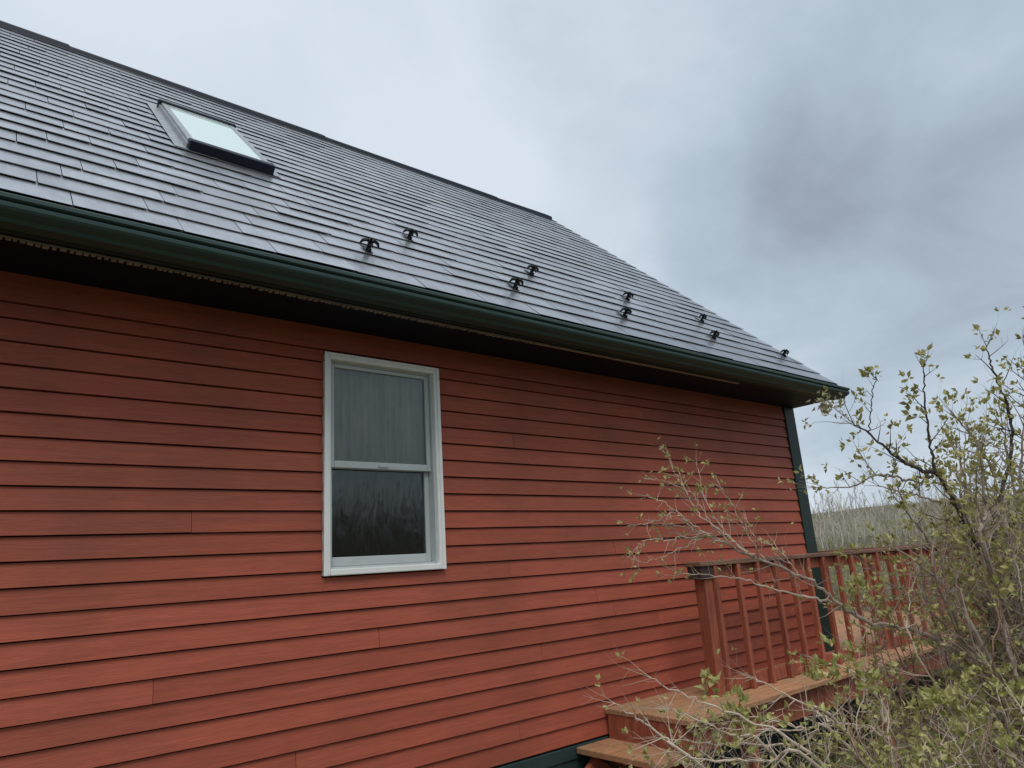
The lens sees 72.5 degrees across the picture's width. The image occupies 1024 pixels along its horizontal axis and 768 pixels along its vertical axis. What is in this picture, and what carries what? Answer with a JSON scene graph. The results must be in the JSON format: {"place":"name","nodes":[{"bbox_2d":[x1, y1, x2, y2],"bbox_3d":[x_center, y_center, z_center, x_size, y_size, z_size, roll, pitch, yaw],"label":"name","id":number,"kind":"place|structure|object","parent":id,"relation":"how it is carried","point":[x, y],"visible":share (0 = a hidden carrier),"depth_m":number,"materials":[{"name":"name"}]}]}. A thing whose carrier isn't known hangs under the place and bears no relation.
{"place":"outdoors","nodes":[
{"label":"outdoors","id":0,"kind":"place"},
{"bbox_2d":[0,0,1023,513],"label":"sky","id":1,"kind":"structure","parent":0,"point":[840,183],"materials":[{"name":"grey"}]},
{"bbox_2d":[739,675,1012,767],"bbox_3d":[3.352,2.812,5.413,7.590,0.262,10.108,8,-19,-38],"label":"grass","id":2,"kind":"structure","parent":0,"point":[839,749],"depth_m":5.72,"materials":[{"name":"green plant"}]},
{"bbox_2d":[762,559,1023,767],"bbox_3d":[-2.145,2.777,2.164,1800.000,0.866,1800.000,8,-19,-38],"label":"ground","id":3,"kind":"structure","parent":0,"point":[860,711],"depth_m":7.16,"materials":[{"name":"soil"}]},
{"bbox_2d":[0,20,849,767],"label":"house","id":4,"kind":"structure","parent":3,"relation":"on","point":[318,450],"depth_m":4.00,"materials":[{"name":"wood"}]},
{"bbox_2d":[321,351,446,576],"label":"window","id":5,"kind":"structure","parent":4,"relation":"in","point":[383,491],"depth_m":4.29,"materials":[{"name":"white plastic"}]},
{"bbox_2d":[577,539,1022,767],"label":"deck","id":6,"kind":"structure","parent":3,"relation":"on","point":[781,677],"depth_m":5.13,"materials":[{"name":"brown wood"}]},
{"bbox_2d":[580,572,1023,767],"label":"shrub","id":7,"kind":"object","parent":3,"relation":"on","point":[976,722],"visible":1,"depth_m":2.14,"materials":[{"name":"green plant"}]},
{"bbox_2d":[617,306,1023,767],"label":"shrub","id":8,"kind":"object","parent":3,"relation":"on","point":[1004,630],"visible":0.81,"depth_m":2.65,"materials":[{"name":"green plant"}]},
{"bbox_2d":[810,493,833,550],"bbox_3d":[23.002,11.356,51.924,2.012,6.502,1.888,-13,-17,30],"label":"birch tree","id":9,"kind":"object","parent":3,"relation":"on","point":[821,530],"visible":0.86,"depth_m":52.13,"materials":[{"name":"grey plant"}]},
{"bbox_2d":[818,491,830,549],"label":"birch tree","id":10,"kind":"object","parent":3,"relation":"on","point":[821,495],"visible":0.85,"depth_m":67.48,"materials":[{"name":"grey plant"}]},
{"bbox_2d":[822,494,841,549],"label":"birch tree","id":11,"kind":"object","parent":3,"relation":"on","point":[828,508],"visible":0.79,"depth_m":59.23,"materials":[{"name":"grey plant"}]},
{"bbox_2d":[826,493,847,569],"bbox_3d":[24.921,11.561,53.363,1.840,6.499,1.288,-2,-15,-8],"label":"birch tree","id":12,"kind":"object","parent":3,"relation":"on","point":[838,513],"visible":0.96,"depth_m":53.62,"materials":[{"name":"grey plant"}]},
{"bbox_2d":[833,480,850,548],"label":"birch tree","id":13,"kind":"object","parent":3,"relation":"on","point":[841,498],"visible":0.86,"depth_m":64.50,"materials":[{"name":"grey plant"}]},
{"bbox_2d":[842,492,864,575],"bbox_3d":[24.710,10.807,50.190,2.050,6.088,1.401,8,-19,-38],"label":"birch tree","id":14,"kind":"object","parent":3,"relation":"on","point":[855,528],"visible":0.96,"depth_m":50.35,"materials":[{"name":"grey plant"}]},
{"bbox_2d":[848,480,866,542],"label":"birch tree","id":15,"kind":"object","parent":3,"relation":"on","point":[855,501],"visible":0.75,"depth_m":60.90,"materials":[{"name":"grey plant"}]},
{"bbox_2d":[819,535,897,609],"bbox_3d":[8.431,4.599,16.476,2.285,2.146,2.690,-6,-15,6],"label":"bush","id":16,"kind":"object","parent":3,"relation":"on","point":[857,575],"visible":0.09,"depth_m":16.48,"materials":[{"name":"green plant"}]},
{"bbox_2d":[829,542,890,609],"bbox_3d":[6.068,3.959,13.449,2.115,1.935,2.505,-6,-15,7],"label":"bush","id":17,"kind":"object","parent":3,"relation":"on","point":[837,598],"visible":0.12,"depth_m":13.15,"materials":[{"name":"green plant"}]},
{"bbox_2d":[857,490,879,546],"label":"birch tree","id":18,"kind":"object","parent":3,"relation":"on","point":[872,525],"visible":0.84,"depth_m":55.20,"materials":[{"name":"grey plant"}]},
{"bbox_2d":[869,493,885,546],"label":"birch tree","id":19,"kind":"object","parent":3,"relation":"on","point":[876,510],"visible":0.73,"depth_m":64.57,"materials":[{"name":"grey plant"}]},
{"bbox_2d":[835,539,933,609],"bbox_3d":[8.006,4.153,14.702,2.441,2.036,2.608,8,-19,-38],"label":"bush","id":20,"kind":"object","parent":3,"relation":"on","point":[886,576],"visible":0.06,"depth_m":14.42,"materials":[{"name":"green plant"}]},
{"bbox_2d":[876,490,894,566],"bbox_3d":[27.393,10.790,51.006,1.156,6.301,1.729,-8,-15,17],"label":"birch tree","id":21,"kind":"object","parent":3,"relation":"on","point":[884,518],"visible":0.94,"depth_m":51.31,"materials":[{"name":"grey plant"}]},
{"bbox_2d":[881,489,905,544],"bbox_3d":[31.206,11.826,57.012,2.100,6.683,1.743,0,-15,-16],"label":"birch tree","id":22,"kind":"object","parent":3,"relation":"on","point":[891,513],"visible":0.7,"depth_m":57.09,"materials":[{"name":"grey plant"}]},
{"bbox_2d":[889,478,913,543],"bbox_3d":[34.709,11.953,62.066,2.928,7.945,2.128,8,-19,-38],"label":"birch tree","id":23,"kind":"object","parent":3,"relation":"on","point":[897,508],"visible":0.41,"depth_m":62.33,"materials":[{"name":"grey plant"}]},
{"bbox_2d":[896,494,919,543],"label":"birch tree","id":24,"kind":"object","parent":3,"relation":"on","point":[908,519],"visible":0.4,"depth_m":51.41,"materials":[{"name":"grey plant"}]},
{"bbox_2d":[899,471,933,538],"bbox_3d":[33.744,10.974,57.522,2.448,7.938,2.950,8,-19,-38],"label":"birch tree","id":25,"kind":"object","parent":3,"relation":"on","point":[918,505],"visible":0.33,"depth_m":57.98,"materials":[{"name":"grey plant"}]},
{"bbox_2d":[811,492,1023,575],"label":"trees","id":26,"kind":"object","parent":3,"relation":"on","point":[861,540],"visible":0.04,"depth_m":99.65,"materials":[{"name":"plant"}]},
{"bbox_2d":[910,471,934,536],"bbox_3d":[31.544,10.463,53.484,1.658,7.576,2.971,-1,-15,-9],"label":"birch tree","id":27,"kind":"object","parent":3,"relation":"on","point":[918,507],"visible":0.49,"depth_m":53.32,"materials":[{"name":"grey plant"}]},
{"bbox_2d":[842,499,1014,610],"bbox_3d":[7.003,3.075,11.752,3.226,2.655,2.813,1,-16,-17],"label":"bush","id":28,"kind":"object","parent":3,"relation":"on","point":[925,521],"visible":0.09,"depth_m":11.95,"materials":[{"name":"green plant"}]},
{"bbox_2d":[931,467,947,530],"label":"birch tree","id":29,"kind":"object","parent":3,"relation":"on","point":[937,503],"visible":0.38,"depth_m":58.85,"materials":[{"name":"grey plant"}]},
{"bbox_2d":[937,486,957,528],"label":"birch tree","id":30,"kind":"object","parent":3,"relation":"on","point":[948,505],"visible":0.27,"depth_m":51.19,"materials":[{"name":"grey plant"}]},
{"bbox_2d":[905,489,1022,607],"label":"bush","id":31,"kind":"object","parent":3,"relation":"on","point":[942,537],"visible":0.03,"depth_m":13.09,"materials":[{"name":"green plant"}]},
{"bbox_2d":[812,494,1022,558],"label":"hill","id":32,"kind":"structure","parent":0,"point":[852,527],"depth_m":114.70,"materials":[{"name":"green plant"}]}
]}

